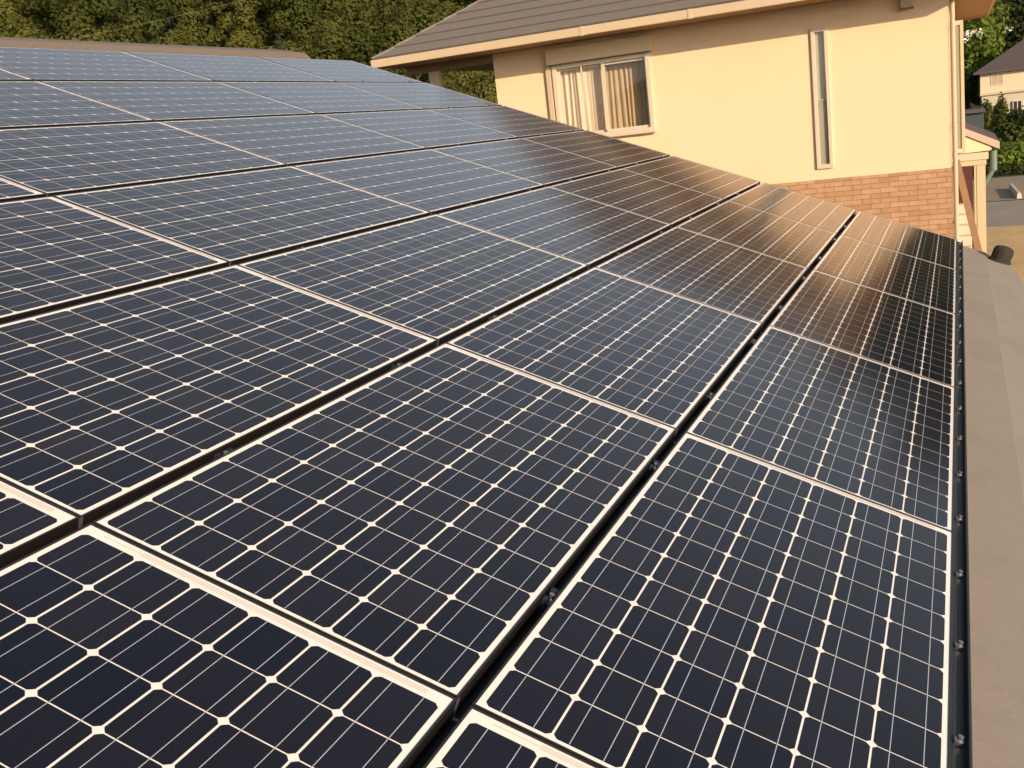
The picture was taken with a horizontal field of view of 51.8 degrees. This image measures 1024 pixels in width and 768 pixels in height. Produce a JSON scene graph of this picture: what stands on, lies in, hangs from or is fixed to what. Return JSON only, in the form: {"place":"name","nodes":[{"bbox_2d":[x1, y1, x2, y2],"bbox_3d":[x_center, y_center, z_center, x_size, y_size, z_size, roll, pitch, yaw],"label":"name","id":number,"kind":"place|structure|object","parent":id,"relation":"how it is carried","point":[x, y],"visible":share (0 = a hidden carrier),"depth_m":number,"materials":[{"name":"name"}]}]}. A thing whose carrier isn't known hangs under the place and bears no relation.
{"place":"outdoors","nodes":[
{"label":"outdoors","id":0,"kind":"place"},
{"bbox_2d":[26,0,979,108],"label":"hill","id":1,"kind":"structure","parent":0,"point":[974,100],"depth_m":93.72,"materials":[{"name":"green plant"}]},
{"bbox_2d":[71,0,241,39],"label":"overhead cable","id":2,"kind":"object","parent":1,"relation":"on","point":[162,19],"visible":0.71,"depth_m":44.21,"materials":[{"name":"grey plastic"}]},
{"bbox_2d":[0,0,1000,103],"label":"forest","id":3,"kind":"object","parent":1,"relation":"on","point":[321,29],"visible":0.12,"depth_m":80.38,"materials":[{"name":"green plant"}]},
{"bbox_2d":[986,0,1023,56],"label":"tree","id":4,"kind":"object","parent":1,"relation":"on","point":[1014,36],"visible":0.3,"depth_m":100.48,"materials":[{"name":"green plant"}]},
{"bbox_2d":[961,107,984,136],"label":"shed","id":5,"kind":"structure","parent":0,"point":[974,116],"depth_m":65.15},
{"bbox_2d":[972,39,1023,112],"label":"house","id":6,"kind":"structure","parent":0,"point":[1004,72],"depth_m":87.89,"materials":[{"name":"white paint"}]},
{"bbox_2d":[991,73,1002,85],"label":"window","id":7,"kind":"structure","parent":6,"relation":"in","point":[996,79],"depth_m":87.89,"materials":[{"name":"beige metal"}]},
{"bbox_2d":[1013,100,1021,112],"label":"window","id":8,"kind":"structure","parent":6,"relation":"in","point":[1017,104],"depth_m":87.80,"materials":[{"name":"metal"}]},
{"bbox_2d":[972,134,1023,202],"bbox_3d":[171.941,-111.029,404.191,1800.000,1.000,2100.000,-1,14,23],"label":"ground","id":9,"kind":"structure","parent":0,"point":[1007,175],"depth_m":49.05,"materials":[{"name":"grey concrete"}]},
{"bbox_2d":[361,62,421,79],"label":"tree","id":10,"kind":"object","parent":9,"relation":"on","point":[389,70],"depth_m":58.69,"materials":[{"name":"green plant"}]},
{"bbox_2d":[0,37,1023,767],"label":"house","id":11,"kind":"structure","parent":9,"relation":"on","point":[994,349],"depth_m":3.81,"materials":[{"name":"beige paint"}]},
{"bbox_2d":[46,130,576,196],"bbox_3d":[-0.842,-1.266,6.070,0.060,0.105,7.921,21,22,16],"label":"mounting rail","id":12,"kind":"object","parent":11,"relation":"attached to","point":[407,151],"visible":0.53,"depth_m":7.15,"materials":[{"name":"black"}]},
{"bbox_2d":[0,177,45,201],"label":"solar panel","id":13,"kind":"object","parent":12,"relation":"on","point":[10,190],"visible":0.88,"depth_m":3.90,"materials":[{"name":"blue glass"}]},
{"bbox_2d":[0,121,286,195],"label":"solar panel","id":14,"kind":"object","parent":12,"relation":"on","point":[54,160],"visible":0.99,"depth_m":4.71,"materials":[{"name":"blue glass"}]},
{"bbox_2d":[160,114,426,165],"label":"solar panel","id":15,"kind":"object","parent":12,"relation":"on","point":[290,140],"visible":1,"depth_m":6.05,"materials":[{"name":"blue glass"}]},
{"bbox_2d":[323,109,518,148],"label":"solar panel","id":16,"kind":"object","parent":12,"relation":"on","point":[429,129],"visible":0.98,"depth_m":7.49,"materials":[{"name":"blue glass"}]},
{"bbox_2d":[429,106,583,137],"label":"solar panel","id":17,"kind":"object","parent":12,"relation":"on","point":[515,122],"visible":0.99,"depth_m":8.92,"materials":[{"name":"blue glass"}]},
{"bbox_2d":[169,156,664,280],"bbox_3d":[-0.393,-0.780,5.128,0.060,0.105,9.506,21,22,16],"label":"mounting rail","id":18,"kind":"object","parent":11,"relation":"attached to","point":[467,205],"visible":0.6,"depth_m":6.24,"materials":[{"name":"black"}]},
{"bbox_2d":[0,196,229,323],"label":"solar panel","id":19,"kind":"object","parent":18,"relation":"on","point":[56,253],"visible":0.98,"depth_m":3.44,"materials":[{"name":"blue glass"}]},
{"bbox_2d":[53,166,430,264],"bbox_3d":[-1.059,-0.748,4.532,0.808,0.047,1.582,21,22,17],"label":"solar panel","id":20,"kind":"object","parent":18,"relation":"on","point":[238,217],"visible":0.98,"depth_m":4.36,"materials":[{"name":"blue glass"}]},
{"bbox_2d":[293,149,544,214],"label":"solar panel","id":21,"kind":"object","parent":18,"relation":"on","point":[433,181],"visible":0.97,"depth_m":5.81,"materials":[{"name":"blue glass"}]},
{"bbox_2d":[434,138,618,186],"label":"solar panel","id":22,"kind":"object","parent":18,"relation":"on","point":[547,165],"visible":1,"depth_m":7.25,"materials":[{"name":"blue glass"}]},
{"bbox_2d":[525,130,669,168],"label":"solar panel","id":23,"kind":"object","parent":18,"relation":"on","point":[605,149],"visible":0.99,"depth_m":8.68,"materials":[{"name":"blue glass"}]},
{"bbox_2d":[78,183,757,528],"bbox_3d":[0.356,-0.497,4.891,0.060,0.105,9.506,21,22,16],"label":"mounting rail","id":24,"kind":"object","parent":11,"relation":"attached to","point":[216,456],"visible":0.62,"depth_m":3.19,"materials":[{"name":"black"}]},
{"bbox_2d":[0,479,79,567],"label":"solar panel","id":25,"kind":"object","parent":24,"relation":"on","point":[30,523],"visible":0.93,"depth_m":2.01,"materials":[{"name":"black glass"}]},
{"bbox_2d":[0,264,437,526],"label":"solar panel","id":26,"kind":"object","parent":24,"relation":"on","point":[108,404],"visible":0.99,"depth_m":2.75,"materials":[{"name":"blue glass"}]},
{"bbox_2d":[237,214,588,345],"bbox_3d":[-0.310,-0.465,4.295,0.808,0.046,1.582,21,22,16],"label":"solar panel","id":27,"kind":"object","parent":24,"relation":"on","point":[442,279],"visible":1,"depth_m":4.11,"materials":[{"name":"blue glass"}]},
{"bbox_2d":[438,186,671,268],"bbox_3d":[0.289,-0.868,5.706,0.808,0.046,1.582,21,22,17],"label":"solar panel","id":28,"kind":"object","parent":24,"relation":"on","point":[588,231],"visible":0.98,"depth_m":5.57,"materials":[{"name":"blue glass"}]},
{"bbox_2d":[551,168,723,227],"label":"solar panel","id":29,"kind":"object","parent":24,"relation":"on","point":[651,197],"visible":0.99,"depth_m":7.01,"materials":[{"name":"black glass"}]},
{"bbox_2d":[623,156,760,201],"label":"solar panel","id":30,"kind":"object","parent":24,"relation":"on","point":[719,183],"visible":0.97,"depth_m":8.43,"materials":[{"name":"black glass"}]},
{"bbox_2d":[414,213,855,767],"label":"mounting rail","id":31,"kind":"object","parent":11,"relation":"attached to","point":[548,598],"visible":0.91,"depth_m":2.39,"materials":[{"name":"black metal"}]},
{"bbox_2d":[0,523,456,767],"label":"solar panel","id":32,"kind":"object","parent":31,"relation":"on","point":[116,651],"visible":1,"depth_m":1.73,"materials":[{"name":"black glass"}]},
{"bbox_2d":[92,342,676,713],"bbox_3d":[-0.161,0.223,2.648,0.808,0.046,1.582,21,22,16],"label":"solar panel","id":33,"kind":"object","parent":31,"relation":"on","point":[439,517],"visible":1,"depth_m":2.36,"materials":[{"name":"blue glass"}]},
{"bbox_2d":[423,706,599,767],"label":"solar panel","id":34,"kind":"object","parent":31,"relation":"on","point":[476,738],"visible":1,"depth_m":1.74,"materials":[{"name":"black"}]},
{"bbox_2d":[446,267,762,438],"bbox_3d":[0.438,-0.182,4.058,0.808,0.046,1.582,21,22,16],"label":"solar panel","id":35,"kind":"object","parent":31,"relation":"on","point":[665,357],"visible":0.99,"depth_m":3.87,"materials":[{"name":"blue glass"}]},
{"bbox_2d":[595,226,807,330],"bbox_3d":[1.037,-0.585,5.469,0.808,0.047,1.582,21,22,16],"label":"solar panel","id":36,"kind":"object","parent":31,"relation":"on","point":[734,278],"visible":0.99,"depth_m":5.33,"materials":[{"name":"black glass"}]},
{"bbox_2d":[677,200,836,272],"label":"solar panel","id":37,"kind":"object","parent":31,"relation":"on","point":[776,236],"visible":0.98,"depth_m":6.77,"materials":[{"name":"black glass"}]},
{"bbox_2d":[729,182,855,236],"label":"solar panel","id":38,"kind":"object","parent":31,"relation":"on","point":[803,208],"visible":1,"depth_m":8.20,"materials":[{"name":"black glass"}]},
{"bbox_2d":[769,269,955,387],"bbox_3d":[1.786,-0.302,5.232,0.808,0.046,1.582,21,22,16],"label":"solar panel","id":39,"kind":"object","parent":31,"relation":"on","point":[910,336],"visible":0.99,"depth_m":5.08,"materials":[{"name":"black glass"}]},
{"bbox_2d":[950,241,972,767],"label":"mounting trim","id":40,"kind":"structure","parent":11,"relation":"attached to","point":[961,755],"depth_m":2.79,"materials":[{"name":"black metal"}]},
{"bbox_2d":[472,432,953,767],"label":"solar panel","id":41,"kind":"object","parent":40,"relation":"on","point":[713,605],"visible":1,"depth_m":2.23,"materials":[{"name":"black glass"}]},
{"bbox_2d":[686,325,955,531],"bbox_3d":[1.187,0.101,3.821,0.808,0.046,1.582,21,22,16],"label":"solar panel","id":42,"kind":"object","parent":40,"relation":"on","point":[880,433],"visible":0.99,"depth_m":3.62,"materials":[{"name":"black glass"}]},
{"bbox_2d":[814,234,956,313],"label":"solar panel","id":43,"kind":"object","parent":40,"relation":"on","point":[916,279],"visible":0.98,"depth_m":6.53,"materials":[{"name":"black glass"}]},
{"bbox_2d":[841,211,956,268],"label":"solar panel","id":44,"kind":"object","parent":40,"relation":"on","point":[930,246],"visible":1,"depth_m":7.96,"materials":[{"name":"black glass"}]},
{"bbox_2d":[988,245,1013,264],"bbox_3d":[4.087,-1.084,8.775,0.188,0.133,0.188,21,22,16],"label":"vent cap","id":45,"kind":"object","parent":11,"relation":"on","point":[1001,254],"visible":1,"depth_m":8.72,"materials":[{"name":"black metal"}]},
{"bbox_2d":[370,0,999,252],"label":"house","id":46,"kind":"structure","parent":9,"relation":"on","point":[857,105],"depth_m":15.25,"materials":[{"name":"beige paint"}]},
{"bbox_2d":[551,52,656,136],"bbox_3d":[1.430,-4.403,16.202,1.610,1.195,0.363,-1,14,23],"label":"window","id":47,"kind":"structure","parent":46,"relation":"in","point":[612,96],"depth_m":16.25,"materials":[{"name":"white glass"}]},
{"bbox_2d":[810,27,833,168],"bbox_3d":[4.412,-4.048,14.967,0.250,1.939,0.120,-1,14,23],"label":"slit window","id":48,"kind":"structure","parent":46,"relation":"in","point":[819,36],"depth_m":14.95,"materials":[{"name":"beige metal"}]},
{"bbox_2d":[949,20,964,153],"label":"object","id":49,"kind":"structure","parent":46,"relation":"in","point":[959,44],"depth_m":15.44,"materials":[{"name":"beige paint"}]},
{"bbox_2d":[958,166,973,248],"bbox_3d":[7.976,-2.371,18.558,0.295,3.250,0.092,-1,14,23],"label":"door","id":50,"kind":"structure","parent":46,"relation":"in","point":[967,170],"depth_m":18.26,"materials":[{"name":"brown wood"}]},
{"bbox_2d":[958,159,982,251],"bbox_3d":[6.784,-1.482,15.073,0.096,3.425,1.196,-11,14,-16],"label":"plank","id":51,"kind":"object","parent":9,"relation":"on","point":[969,214],"visible":0.2,"depth_m":15.13,"materials":[{"name":"brown wood"}]},
{"bbox_2d":[968,137,1001,147],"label":"shrub","id":52,"kind":"object","parent":9,"relation":"on","point":[999,139],"visible":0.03,"depth_m":57.41,"materials":[{"name":"green plant"}]},
{"bbox_2d":[963,0,1013,108],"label":"tree","id":53,"kind":"object","parent":9,"relation":"on","point":[977,56],"visible":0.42,"depth_m":94.90,"materials":[{"name":"green plant"}]},
{"bbox_2d":[980,91,1007,132],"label":"shrub","id":54,"kind":"object","parent":9,"relation":"on","point":[1001,104],"visible":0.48,"depth_m":83.92,"materials":[{"name":"green plant"}]},
{"bbox_2d":[973,161,1023,176],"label":"shrub","id":55,"kind":"object","parent":9,"relation":"on","point":[1010,168],"visible":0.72,"depth_m":48.58,"materials":[{"name":"green plant"}]},
{"bbox_2d":[985,139,1023,167],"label":"shrub","id":56,"kind":"object","parent":9,"relation":"on","point":[1010,152],"visible":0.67,"depth_m":50.09,"materials":[{"name":"green plant"}]},
{"bbox_2d":[988,105,1023,143],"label":"shrub","id":57,"kind":"object","parent":9,"relation":"on","point":[1008,126],"visible":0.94,"depth_m":70.65,"materials":[{"name":"green plant"}]},
{"bbox_2d":[973,200,1023,227],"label":"road","id":58,"kind":"structure","parent":0,"point":[1004,213],"depth_m":35.55,"materials":[{"name":"grey asphalt"}]},
{"bbox_2d":[973,176,1023,201],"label":"driveway","id":59,"kind":"structure","parent":0,"point":[997,189],"depth_m":43.33,"materials":[{"name":"grey concrete"}]},
{"bbox_2d":[1009,184,1021,198],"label":"kerb stone","id":60,"kind":"object","parent":59,"relation":"on","point":[1013,189],"visible":1,"depth_m":40.21,"materials":[{"name":"concrete"}]},
{"bbox_2d":[977,225,1023,282],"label":"ground","id":61,"kind":"structure","parent":0,"point":[1011,237],"depth_m":29.53,"materials":[{"name":"brown soil"}]},
{"bbox_3d":[-1.590,-1.550,6.307,0.060,0.105,7.921,21,22,16],"label":"mounting rail","id":62,"kind":"object","parent":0,"visible":0},
{"bbox_2d":[0,81,154,128],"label":"solar panel","id":63,"kind":"object","parent":62,"relation":"on","point":[28,104],"visible":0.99,"depth_m":5.34,"materials":[{"name":"blue glass"}]},
{"bbox_2d":[40,81,316,120],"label":"solar panel","id":64,"kind":"object","parent":62,"relation":"on","point":[173,100],"visible":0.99,"depth_m":6.29,"materials":[{"name":"blue glass"}]},
{"bbox_2d":[219,81,424,113],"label":"solar panel","id":65,"kind":"object","parent":62,"relation":"on","point":[327,97],"visible":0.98,"depth_m":7.73,"materials":[{"name":"blue glass"}]},
{"bbox_2d":[340,82,501,108],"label":"solar panel","id":66,"kind":"object","parent":62,"relation":"on","point":[427,95],"visible":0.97,"depth_m":9.16,"materials":[{"name":"blue glass"}]},
{"label":"mounting rail","id":67,"kind":"object","parent":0,"visible":0},
{"bbox_2d":[0,68,34,80],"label":"solar panel","id":68,"kind":"object","parent":67,"relation":"on","point":[6,75],"visible":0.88,"depth_m":5.78,"materials":[{"name":"blue glass"}]},
{"bbox_2d":[0,46,214,81],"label":"solar panel","id":69,"kind":"object","parent":67,"relation":"on","point":[44,64],"visible":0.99,"depth_m":6.63,"materials":[{"name":"blue glass"}]},
{"bbox_2d":[123,51,335,81],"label":"solar panel","id":70,"kind":"object","parent":67,"relation":"on","point":[218,68],"visible":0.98,"depth_m":7.96,"materials":[{"name":"blue glass"}]},
{"bbox_2d":[257,57,423,82],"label":"solar panel","id":71,"kind":"object","parent":67,"relation":"on","point":[344,71],"visible":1,"depth_m":9.40,"materials":[{"name":"blue glass"}]}
]}

